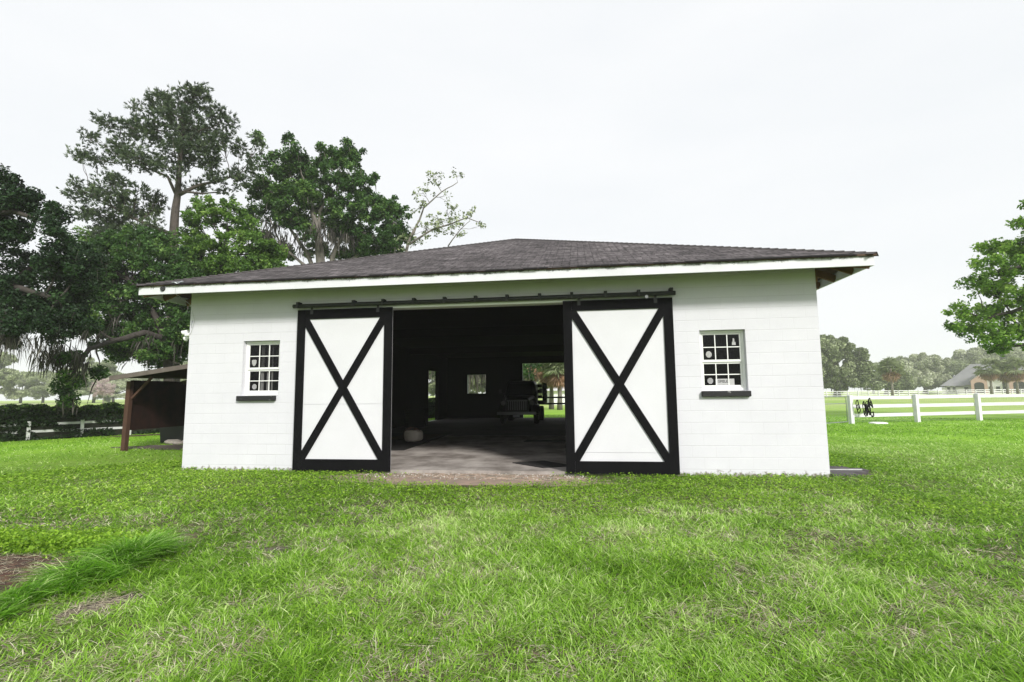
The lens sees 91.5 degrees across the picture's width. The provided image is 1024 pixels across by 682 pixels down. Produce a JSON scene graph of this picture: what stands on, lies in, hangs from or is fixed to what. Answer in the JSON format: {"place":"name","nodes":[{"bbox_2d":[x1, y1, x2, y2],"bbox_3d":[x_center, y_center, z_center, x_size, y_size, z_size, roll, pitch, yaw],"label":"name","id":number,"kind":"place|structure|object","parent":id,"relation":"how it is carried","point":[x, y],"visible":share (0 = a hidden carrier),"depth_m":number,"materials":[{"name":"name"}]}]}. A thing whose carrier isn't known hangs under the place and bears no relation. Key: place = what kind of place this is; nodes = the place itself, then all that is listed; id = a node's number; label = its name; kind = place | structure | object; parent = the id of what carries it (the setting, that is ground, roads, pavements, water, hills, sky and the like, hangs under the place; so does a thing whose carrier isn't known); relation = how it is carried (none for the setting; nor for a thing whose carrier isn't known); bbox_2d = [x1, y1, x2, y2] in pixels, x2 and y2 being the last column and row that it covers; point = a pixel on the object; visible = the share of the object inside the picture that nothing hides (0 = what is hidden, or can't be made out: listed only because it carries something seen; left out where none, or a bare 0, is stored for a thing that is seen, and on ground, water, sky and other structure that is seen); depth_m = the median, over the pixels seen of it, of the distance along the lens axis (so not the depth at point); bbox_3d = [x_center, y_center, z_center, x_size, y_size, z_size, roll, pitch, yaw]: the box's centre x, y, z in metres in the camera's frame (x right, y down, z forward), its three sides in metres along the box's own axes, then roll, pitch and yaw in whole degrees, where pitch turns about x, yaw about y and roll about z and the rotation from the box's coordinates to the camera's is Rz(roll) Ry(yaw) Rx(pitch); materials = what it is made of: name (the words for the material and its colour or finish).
{"place":"outdoors","nodes":[
{"label":"outdoors","id":0,"kind":"place"},
{"bbox_2d":[404,408,427,426],"bbox_3d":[-4.186,3.358,21.837,0.900,0.800,0.700,-1,-6,2],"label":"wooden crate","id":1,"kind":"object","parent":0,"point":[415,417],"visible":0.99,"depth_m":21.50,"materials":[{"name":"black wood"}]},
{"bbox_2d":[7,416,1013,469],"bbox_3d":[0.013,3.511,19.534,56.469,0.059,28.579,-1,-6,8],"label":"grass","id":2,"kind":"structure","parent":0,"point":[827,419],"depth_m":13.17,"materials":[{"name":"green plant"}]},
{"bbox_2d":[0,391,1023,681],"bbox_3d":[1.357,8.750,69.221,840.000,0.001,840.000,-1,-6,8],"label":"ground","id":3,"kind":"structure","parent":0,"point":[554,413],"depth_m":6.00,"materials":[{"name":"green plant"}]},
{"bbox_2d":[0,351,35,399],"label":"tree","id":4,"kind":"object","parent":3,"relation":"on","point":[8,378],"visible":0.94,"depth_m":130.88,"materials":[{"name":"green plant"}]},
{"bbox_2d":[3,378,41,402],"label":"tree","id":5,"kind":"object","parent":3,"relation":"on","point":[27,385],"visible":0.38,"depth_m":159.78,"materials":[{"name":"plant"}]},
{"bbox_2d":[14,370,55,402],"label":"tree","id":6,"kind":"object","parent":3,"relation":"on","point":[41,390],"visible":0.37,"depth_m":154.98,"materials":[{"name":"green plant"}]},
{"bbox_2d":[0,551,84,596],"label":"dirt patch","id":7,"kind":"object","parent":3,"relation":"on","point":[20,562],"visible":0.24,"depth_m":4.37,"materials":[{"name":"brown soil"}]},
{"bbox_2d":[0,548,77,583],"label":"straw litter","id":8,"kind":"object","parent":7,"relation":"on","point":[7,562],"visible":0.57,"depth_m":4.44,"materials":[{"name":"brown plant"}]},
{"bbox_2d":[0,163,107,372],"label":"oak tree","id":9,"kind":"object","parent":3,"relation":"on","point":[56,311],"visible":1,"depth_m":15.93,"materials":[{"name":"green plant"}]},
{"bbox_2d":[0,419,130,439],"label":"board fence","id":10,"kind":"object","parent":3,"relation":"on","point":[81,423],"visible":0.15,"depth_m":18.44,"materials":[{"name":"grey wood"}]},
{"bbox_2d":[37,368,99,396],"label":"tree","id":11,"kind":"object","parent":3,"relation":"on","point":[84,391],"visible":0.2,"depth_m":131.28,"materials":[{"name":"green plant"}]},
{"bbox_2d":[0,520,183,560],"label":"leafy weeds","id":12,"kind":"object","parent":3,"relation":"on","point":[41,539],"visible":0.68,"depth_m":4.87,"materials":[{"name":"green plant"}]},
{"bbox_2d":[71,357,125,402],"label":"tree","id":13,"kind":"object","parent":3,"relation":"on","point":[112,367],"visible":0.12,"depth_m":144.51,"materials":[{"name":"green plant"}]},
{"bbox_2d":[0,525,196,620],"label":"tall grass","id":14,"kind":"structure","parent":3,"relation":"on","point":[108,563],"depth_m":4.01,"materials":[{"name":"green plant"}]},
{"bbox_2d":[46,592,152,621],"bbox_3d":[-2.916,1.880,3.551,0.289,0.012,0.624,-3,-7,25],"label":"dirt patch","id":15,"kind":"object","parent":3,"relation":"on","point":[89,608],"visible":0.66,"depth_m":3.52,"materials":[{"name":"soil"}]},
{"bbox_2d":[48,582,151,626],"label":"straw litter","id":16,"kind":"object","parent":15,"relation":"on","point":[96,607],"visible":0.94,"depth_m":3.52,"materials":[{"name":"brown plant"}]},
{"bbox_2d":[89,377,115,403],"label":"tree","id":17,"kind":"object","parent":3,"relation":"on","point":[102,391],"visible":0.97,"depth_m":74.79,"materials":[{"name":"pink plant"}]},
{"bbox_2d":[91,378,130,401],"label":"tree","id":18,"kind":"object","parent":3,"relation":"on","point":[121,383],"visible":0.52,"depth_m":139.66,"materials":[{"name":"plant"}]},
{"bbox_2d":[27,224,205,417],"bbox_3d":[-16.298,-0.828,21.563,6.112,9.556,7.862,4,-8,-39],"label":"oak tree","id":19,"kind":"object","parent":3,"relation":"on","point":[149,333],"visible":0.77,"depth_m":21.65,"materials":[{"name":"green plant"}]},
{"bbox_2d":[111,434,159,436],"bbox_3d":[-14.281,3.667,19.447,2.763,0.012,0.880,5,-8,-43],"label":"dirt patch","id":20,"kind":"object","parent":3,"relation":"on","point":[137,435],"visible":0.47,"depth_m":19.21,"materials":[{"name":"soil"}]},
{"bbox_2d":[120,378,154,390],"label":"tree","id":21,"kind":"object","parent":3,"relation":"on","point":[141,379],"visible":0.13,"depth_m":159.13,"materials":[{"name":"green plant"}]},
{"bbox_2d":[111,445,182,449],"bbox_3d":[-9.807,3.135,14.819,4.331,0.012,1.698,-1,-6,8],"label":"dirt patch","id":22,"kind":"object","parent":3,"relation":"on","point":[170,447],"visible":0.41,"depth_m":14.64,"materials":[{"name":"soil"}]},
{"bbox_2d":[109,364,187,450],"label":"open shed","id":23,"kind":"structure","parent":3,"relation":"on","point":[149,404],"depth_m":14.63,"materials":[{"name":"brown wood"}]},
{"bbox_2d":[56,80,268,381],"bbox_3d":[-21.064,-5.482,29.413,13.233,20.611,4.939,-1,-6,8],"label":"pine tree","id":24,"kind":"object","parent":3,"relation":"on","point":[187,141],"visible":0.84,"depth_m":29.79,"materials":[{"name":"green plant"}]},
{"bbox_2d":[160,426,183,442],"bbox_3d":[-11.018,2.896,16.473,0.900,0.870,0.800,-1,-6,2],"label":"storage bin","id":25,"kind":"object","parent":3,"relation":"on","point":[175,432],"visible":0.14,"depth_m":16.14,"materials":[{"name":"grey plastic"}]},
{"bbox_2d":[164,439,180,444],"bbox_3d":[-10.686,3.194,15.725,0.494,0.184,0.406,-1,-6,8],"label":"rubble stone","id":26,"kind":"object","parent":3,"relation":"on","point":[170,441],"visible":0.7,"depth_m":15.60,"materials":[{"name":"beige stone"}]},
{"bbox_2d":[173,441,182,444],"bbox_3d":[-10.431,3.197,15.586,0.378,0.136,0.297,-1,-6,8],"label":"rubble stone","id":27,"kind":"object","parent":3,"relation":"on","point":[177,442],"visible":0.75,"depth_m":15.49,"materials":[{"name":"beige stone"}]},
{"bbox_2d":[0,397,434,441],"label":"hedge","id":28,"kind":"object","parent":3,"relation":"on","point":[38,414],"visible":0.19,"depth_m":18.30,"materials":[{"name":"green plant"}]},
{"bbox_2d":[172,194,288,275],"bbox_3d":[-13.813,-1.645,23.841,6.720,11.600,3.488,-1,-6,8],"label":"oak tree","id":29,"kind":"object","parent":3,"relation":"on","point":[224,260],"visible":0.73,"depth_m":23.80,"materials":[{"name":"green plant"}]},
{"bbox_2d":[257,547,291,551],"bbox_3d":[-2.279,2.006,4.814,0.332,0.012,0.178,-1,-6,8],"label":"dirt patch","id":30,"kind":"object","parent":3,"relation":"on","point":[270,548],"visible":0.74,"depth_m":4.81,"materials":[{"name":"soil"}]},
{"bbox_2d":[239,129,413,263],"bbox_3d":[-12.002,-4.534,31.938,11.829,19.062,5.473,-1,-6,8],"label":"oak tree","id":31,"kind":"object","parent":3,"relation":"on","point":[302,187],"visible":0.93,"depth_m":31.54,"materials":[{"name":"green plant"}]},
{"bbox_2d":[394,167,485,251],"bbox_3d":[-4.318,-2.874,29.594,5.503,15.017,2.268,-2,-6,13],"label":"young tree","id":32,"kind":"object","parent":3,"relation":"on","point":[426,224],"visible":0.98,"depth_m":29.95,"materials":[{"name":"green plant"}]},
{"bbox_2d":[428,371,478,396],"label":"tree","id":33,"kind":"object","parent":3,"relation":"on","point":[431,386],"visible":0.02,"depth_m":89.93,"materials":[{"name":"green plant"}]},
{"bbox_2d":[433,375,485,392],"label":"tree","id":34,"kind":"object","parent":3,"relation":"on","point":[483,389],"visible":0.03,"depth_m":76.50,"materials":[{"name":"green plant"}]},
{"bbox_2d":[319,473,626,485],"bbox_3d":[-0.854,2.398,8.680,5.730,0.012,1.382,-1,-6,8],"label":"dirt patch","id":35,"kind":"object","parent":3,"relation":"on","point":[454,481],"visible":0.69,"depth_m":8.46,"materials":[{"name":"soil"}]},
{"bbox_2d":[359,473,595,480],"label":"gravel","id":36,"kind":"structure","parent":35,"relation":"on","point":[475,478],"depth_m":8.88,"materials":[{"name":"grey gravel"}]},
{"bbox_2d":[403,473,584,480],"bbox_3d":[-0.307,2.399,8.794,3.518,0.012,0.775,-1,-6,8],"label":"dirt patch","id":37,"kind":"object","parent":35,"relation":"on","point":[519,477],"visible":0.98,"depth_m":8.79,"materials":[{"name":"brown soil"}]},
{"bbox_2d":[429,363,542,392],"bbox_3d":[-3.550,2.905,39.831,13.148,5.784,7.390,4,-8,-37],"label":"oak tree","id":38,"kind":"object","parent":3,"relation":"on","point":[529,375],"visible":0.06,"depth_m":39.93,"materials":[{"name":"green plant"}]},
{"bbox_2d":[136,238,878,477],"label":"barn","id":39,"kind":"structure","parent":3,"relation":"on","point":[322,366],"depth_m":9.60,"materials":[{"name":"concrete"}]},
{"bbox_2d":[236,341,279,400],"bbox_3d":[-5.107,0.605,10.135,0.861,1.211,0.260,-1,-6,8],"label":"window","id":40,"kind":"structure","parent":39,"relation":"in","point":[262,357],"depth_m":10.20,"materials":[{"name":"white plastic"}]},
{"bbox_2d":[292,305,392,471],"bbox_3d":[-3.297,0.890,9.736,1.980,3.225,0.063,-1,-6,8],"label":"sliding door","id":41,"kind":"structure","parent":39,"relation":"in","point":[343,405],"depth_m":9.71,"materials":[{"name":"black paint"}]},
{"bbox_2d":[391,433,452,450],"bbox_3d":[-3.607,3.077,15.447,2.450,0.012,5.700,-1,-6,8],"label":"rubber mat","id":42,"kind":"object","parent":39,"relation":"on","point":[399,444],"visible":0.43,"depth_m":14.65,"materials":[{"name":"black rubber"}]},
{"bbox_2d":[404,427,422,441],"bbox_3d":[-2.983,2.805,15.040,0.534,0.435,0.340,-3,-6,22],"label":"plastic tank","id":43,"kind":"object","parent":42,"relation":"on","point":[414,434],"visible":1,"depth_m":14.89,"materials":[{"name":"white plastic"}]},
{"bbox_2d":[391,434,442,439],"bbox_3d":[-3.205,3.176,16.549,1.450,0.010,2.000,-1,-6,8],"label":"brown mat","id":44,"kind":"object","parent":42,"relation":"on","point":[427,436],"visible":0.64,"depth_m":16.50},
{"bbox_2d":[497,380,546,423],"bbox_3d":[0.571,3.027,25.029,2.080,2.030,5.700,-1,-6,8],"label":"stake bed truck","id":45,"kind":"object","parent":39,"relation":"on","point":[521,397],"visible":1,"depth_m":23.49,"materials":[{"name":"black paint"}]},
{"bbox_2d":[524,440,565,441],"bbox_3d":[1.409,2.945,14.678,2.073,0.012,0.602,-2,-6,10],"label":"rubber mat","id":46,"kind":"object","parent":39,"relation":"on","point":[545,441],"visible":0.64,"depth_m":14.57,"materials":[{"name":"black rubber"}]},
{"bbox_2d":[563,296,679,474],"bbox_3d":[1.945,0.763,9.037,1.980,3.225,0.063,-1,-6,8],"label":"sliding door","id":47,"kind":"structure","parent":39,"relation":"in","point":[621,415],"depth_m":9.01,"materials":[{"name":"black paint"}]},
{"bbox_2d":[715,379,734,384],"bbox_3d":[3.837,0.757,8.980,0.325,0.155,0.006,-1,-6,8],"label":"paper sign","id":48,"kind":"object","parent":39,"relation":"attached to","point":[723,381],"visible":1,"depth_m":8.98,"materials":[{"name":"grey paper"}]},
{"bbox_2d":[699,330,750,396],"bbox_3d":[3.787,0.398,8.932,0.825,1.191,0.230,-1,-6,8],"label":"window","id":49,"kind":"structure","parent":39,"relation":"in","point":[722,355],"depth_m":9.01,"materials":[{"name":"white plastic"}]},
{"bbox_2d":[0,515,1023,681],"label":"lawn grass","id":50,"kind":"structure","parent":3,"relation":"on","point":[195,581],"depth_m":3.38,"materials":[{"name":"green plant"}]},
{"bbox_2d":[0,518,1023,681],"bbox_3d":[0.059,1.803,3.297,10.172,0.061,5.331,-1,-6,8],"label":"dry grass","id":51,"kind":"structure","parent":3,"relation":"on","point":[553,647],"depth_m":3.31,"materials":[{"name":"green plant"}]},
{"bbox_2d":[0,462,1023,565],"bbox_3d":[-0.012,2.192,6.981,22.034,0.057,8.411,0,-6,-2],"label":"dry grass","id":52,"kind":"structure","parent":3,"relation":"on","point":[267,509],"depth_m":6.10,"materials":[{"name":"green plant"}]},
{"bbox_2d":[523,365,546,381],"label":"palm tree","id":53,"kind":"object","parent":3,"relation":"on","point":[537,374],"visible":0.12,"depth_m":49.53,"materials":[{"name":"green plant"}]},
{"bbox_2d":[525,363,556,402],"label":"tree","id":54,"kind":"object","parent":3,"relation":"on","point":[537,381],"visible":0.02,"depth_m":72.67,"materials":[{"name":"green plant"}]},
{"bbox_2d":[535,363,561,408],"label":"palm tree","id":55,"kind":"object","parent":3,"relation":"on","point":[544,380],"visible":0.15,"depth_m":45.73,"materials":[{"name":"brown plant"}]},
{"bbox_2d":[538,396,564,404],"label":"metal gate","id":56,"kind":"structure","parent":3,"relation":"on","point":[553,403],"depth_m":29.30,"materials":[{"name":"metal"}]},
{"bbox_2d":[543,363,564,409],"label":"palm tree","id":57,"kind":"object","parent":3,"relation":"on","point":[555,373],"visible":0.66,"depth_m":43.56,"materials":[{"name":"green plant"}]},
{"bbox_2d":[824,396,847,423],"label":"tube gate","id":58,"kind":"structure","parent":3,"relation":"on","point":[836,408],"depth_m":21.42,"materials":[{"name":"green"}]},
{"bbox_2d":[820,334,876,394],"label":"oak tree","id":59,"kind":"object","parent":3,"relation":"on","point":[856,368],"visible":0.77,"depth_m":112.99,"materials":[{"name":"green plant"}]},
{"bbox_2d":[830,466,868,476],"bbox_3d":[5.994,2.342,9.024,0.903,0.048,1.109,-1,-6,8],"label":"board stack","id":60,"kind":"object","parent":3,"relation":"on","point":[841,470],"visible":0.59,"depth_m":8.87,"materials":[{"name":"grey wood"}]},
{"bbox_2d":[855,386,890,393],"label":"tree","id":61,"kind":"object","parent":3,"relation":"on","point":[865,388],"visible":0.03,"depth_m":183.58,"materials":[{"name":"plant"}]},
{"bbox_2d":[869,422,887,423],"bbox_3d":[16.100,3.593,21.916,0.720,0.070,0.720,-1,-6,8],"label":"bowl lid","id":62,"kind":"object","parent":3,"relation":"on","point":[878,422],"visible":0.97,"depth_m":21.68,"materials":[{"name":"white plastic"}]},
{"bbox_2d":[873,356,905,395],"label":"palm tree","id":63,"kind":"object","parent":3,"relation":"on","point":[891,366],"visible":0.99,"depth_m":94.88,"materials":[{"name":"green plant"}]},
{"bbox_2d":[868,360,914,393],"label":"oak tree","id":64,"kind":"object","parent":3,"relation":"on","point":[903,382],"visible":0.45,"depth_m":133.63,"materials":[{"name":"green plant"}]},
{"bbox_2d":[875,356,914,393],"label":"tree","id":65,"kind":"object","parent":3,"relation":"on","point":[898,358],"visible":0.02,"depth_m":176.97,"materials":[{"name":"green plant"}]},
{"bbox_2d":[824,389,1023,395],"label":"board fence","id":66,"kind":"object","parent":3,"relation":"on","point":[928,392],"visible":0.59,"depth_m":108.42,"materials":[{"name":"white wood"}]},
{"bbox_2d":[900,352,951,393],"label":"oak tree","id":67,"kind":"object","parent":3,"relation":"on","point":[925,370],"visible":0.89,"depth_m":166.00,"materials":[{"name":"green plant"}]},
{"bbox_2d":[847,393,1023,423],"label":"board fence","id":68,"kind":"object","parent":3,"relation":"on","point":[977,404],"visible":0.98,"depth_m":22.94,"materials":[{"name":"white wood"}]},
{"bbox_2d":[855,398,874,416],"bbox_3d":[15.378,2.899,21.719,0.763,0.854,0.122,-1,-6,0],"label":"horse bridle","id":69,"kind":"object","parent":68,"relation":"hanging from","point":[866,409],"visible":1,"depth_m":21.69,"materials":[{"name":"black paint"}]},
{"bbox_2d":[942,360,969,377],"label":"tree","id":70,"kind":"object","parent":3,"relation":"on","point":[956,367],"visible":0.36,"depth_m":171.46,"materials":[{"name":"green plant"}]},
{"bbox_2d":[940,199,1023,356],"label":"oak tree","id":71,"kind":"object","parent":3,"relation":"on","point":[1010,252],"visible":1,"depth_m":23.95,"materials":[{"name":"green plant"}]},
{"bbox_2d":[951,346,1023,374],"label":"oak tree","id":72,"kind":"object","parent":3,"relation":"on","point":[975,355],"visible":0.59,"depth_m":182.62,"materials":[{"name":"green plant"}]},
{"bbox_2d":[971,358,1004,393],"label":"palm tree","id":73,"kind":"object","parent":3,"relation":"on","point":[990,375],"visible":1,"depth_m":99.70,"materials":[{"name":"plant"}]},
{"bbox_2d":[990,359,1020,393],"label":"palm tree","id":74,"kind":"object","parent":3,"relation":"on","point":[1002,378],"visible":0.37,"depth_m":102.00,"materials":[{"name":"plant"}]},
{"bbox_2d":[1000,356,1023,393],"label":"palm tree","id":75,"kind":"object","parent":3,"relation":"on","point":[1013,373],"visible":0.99,"depth_m":98.01,"materials":[{"name":"plant"}]},
{"bbox_2d":[0,415,1023,479],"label":"lawn grass","id":76,"kind":"structure","parent":0,"point":[966,427],"depth_m":14.13,"materials":[{"name":"green plant"}]},
{"bbox_2d":[0,0,1023,400],"label":"sky","id":77,"kind":"structure","parent":0,"point":[894,129],"materials":[{"name":"white"}]},
{"bbox_2d":[512,461,565,467],"bbox_3d":[0.600,2.452,9.918,0.683,0.014,1.096,3,-7,-34],"label":"door mat","id":78,"kind":"object","parent":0,"point":[544,464],"depth_m":9.85,"materials":[{"name":"black rubber"}]},
{"bbox_2d":[547,387,564,404],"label":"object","id":79,"kind":"structure","parent":0,"point":[556,394],"depth_m":61.95,"materials":[{"name":"white plastic"}]},
{"bbox_2d":[940,364,1023,393],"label":"brick house","id":80,"kind":"structure","parent":0,"point":[963,380],"depth_m":155.36,"materials":[{"name":"grey paint"}]},
{"bbox_2d":[974,382,984,392],"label":"arched window","id":81,"kind":"structure","parent":80,"relation":"in","point":[979,385],"depth_m":150.78,"materials":[{"name":"grey glass"}]},
{"bbox_2d":[1013,381,1023,392],"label":"arched window","id":82,"kind":"structure","parent":80,"relation":"in","point":[1021,384],"depth_m":144.83,"materials":[{"name":"grey glass"}]}
]}

